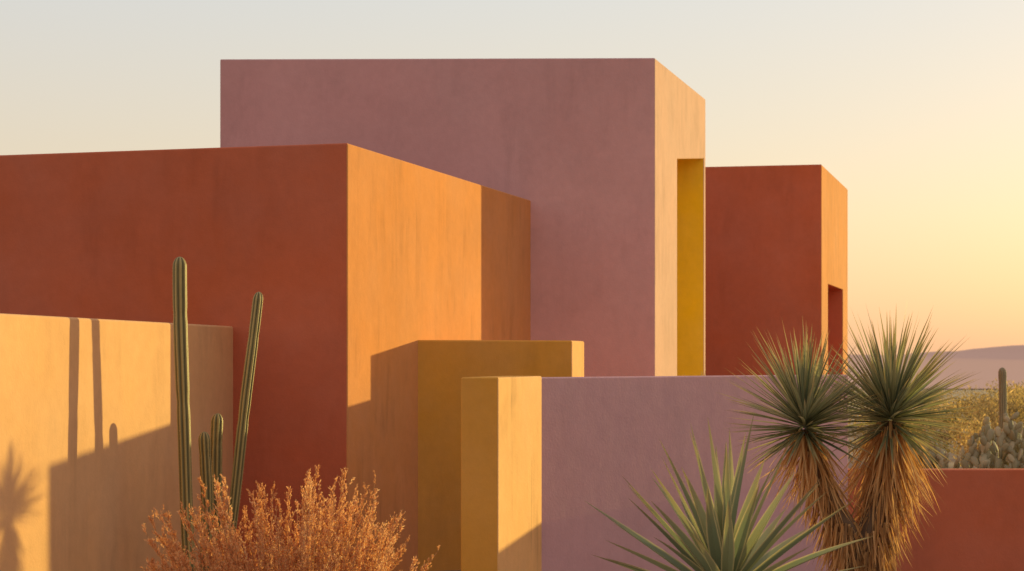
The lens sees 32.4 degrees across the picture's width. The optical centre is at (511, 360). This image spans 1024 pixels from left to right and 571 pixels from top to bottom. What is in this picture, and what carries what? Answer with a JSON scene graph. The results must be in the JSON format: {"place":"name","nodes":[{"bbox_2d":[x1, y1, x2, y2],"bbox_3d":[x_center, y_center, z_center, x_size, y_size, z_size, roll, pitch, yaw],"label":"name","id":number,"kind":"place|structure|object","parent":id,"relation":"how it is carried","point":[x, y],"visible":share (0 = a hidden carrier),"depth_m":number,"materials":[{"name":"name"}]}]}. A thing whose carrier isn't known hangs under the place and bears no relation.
{"place":"outdoors","nodes":[
{"label":"outdoors","id":0,"kind":"place"},
{"bbox_2d":[0,0,1023,354],"label":"sky","id":1,"kind":"structure","parent":0,"point":[915,107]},
{"bbox_2d":[445,389,1023,570],"bbox_3d":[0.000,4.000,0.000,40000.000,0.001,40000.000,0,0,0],"label":"desert ground","id":2,"kind":"structure","parent":0,"point":[950,463],"depth_m":113.33,"materials":[{"name":"brown soil"}]},
{"bbox_2d":[0,313,232,570],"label":"sand garden wall","id":3,"kind":"structure","parent":2,"relation":"on","point":[89,472],"depth_m":24.98,"materials":[{"name":"paint"}]},
{"bbox_2d":[171,257,263,570],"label":"columnar cactus","id":4,"kind":"object","parent":2,"relation":"on","point":[210,453],"visible":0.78,"depth_m":26.13,"materials":[{"name":"green plant"}]},
{"bbox_2d":[0,143,530,570],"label":"terracotta building","id":5,"kind":"structure","parent":2,"relation":"on","point":[363,271],"depth_m":31.00,"materials":[{"name":"paint"}]},
{"bbox_2d":[140,465,439,570],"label":"dry desert shrub","id":6,"kind":"object","parent":2,"relation":"on","point":[337,555],"visible":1,"depth_m":19.66,"materials":[{"name":"orange plant"}]},
{"bbox_2d":[220,58,704,376],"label":"mauve building","id":7,"kind":"structure","parent":2,"relation":"on","point":[599,163],"depth_m":40.76,"materials":[{"name":"paint"}]},
{"bbox_2d":[418,340,583,570],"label":"ochre wall","id":8,"kind":"structure","parent":2,"relation":"on","point":[445,367],"depth_m":33.58,"materials":[{"name":"paint"}]},
{"bbox_2d":[461,376,541,570],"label":"ochre pillar","id":9,"kind":"structure","parent":2,"relation":"on","point":[501,473],"depth_m":24.15,"materials":[{"name":"paint"}]},
{"bbox_2d":[542,375,847,570],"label":"mauve garden wall","id":10,"kind":"structure","parent":2,"relation":"on","point":[601,436],"depth_m":27.61,"materials":[{"name":"paint"}]},
{"bbox_2d":[585,411,871,570],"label":"century agave","id":11,"kind":"object","parent":2,"relation":"on","point":[722,540],"visible":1,"depth_m":18.84,"materials":[{"name":"green plant"}]},
{"bbox_2d":[705,164,847,375],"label":"terracotta building","id":12,"kind":"structure","parent":2,"relation":"on","point":[776,245],"depth_m":51.41,"materials":[{"name":"paint"}]},
{"bbox_2d":[718,305,985,570],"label":"beaked yucca","id":13,"kind":"object","parent":2,"relation":"on","point":[891,397],"visible":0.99,"depth_m":22.93,"materials":[{"name":"green plant"}]},
{"bbox_2d":[908,427,959,467],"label":"cactus","id":14,"kind":"object","parent":2,"relation":"on","point":[942,462],"visible":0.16,"depth_m":51.73,"materials":[{"name":"green plant"}]},
{"bbox_2d":[848,468,1023,570],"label":"terracotta garden wall","id":15,"kind":"structure","parent":2,"relation":"on","point":[976,523],"depth_m":31.30,"materials":[{"name":"paint"}]},
{"bbox_2d":[848,379,1023,465],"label":"desert brush","id":16,"kind":"object","parent":2,"relation":"on","point":[1015,403],"visible":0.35,"depth_m":65.96,"materials":[{"name":"yellow plant"}]},
{"bbox_2d":[960,412,1023,467],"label":"prickly pear cactus","id":17,"kind":"object","parent":2,"relation":"on","point":[985,455],"visible":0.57,"depth_m":49.44,"materials":[{"name":"green plant"}]},
{"bbox_2d":[998,367,1006,428],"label":"saguaro cactus","id":18,"kind":"object","parent":2,"relation":"on","point":[1002,376],"visible":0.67,"depth_m":54.91,"materials":[{"name":"green plant"}]},
{"bbox_2d":[848,345,1023,388],"bbox_3d":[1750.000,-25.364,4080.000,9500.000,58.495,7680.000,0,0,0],"label":"mountain range","id":19,"kind":"structure","parent":0,"point":[986,364],"depth_m":1281.72,"materials":[{"name":"pink"}]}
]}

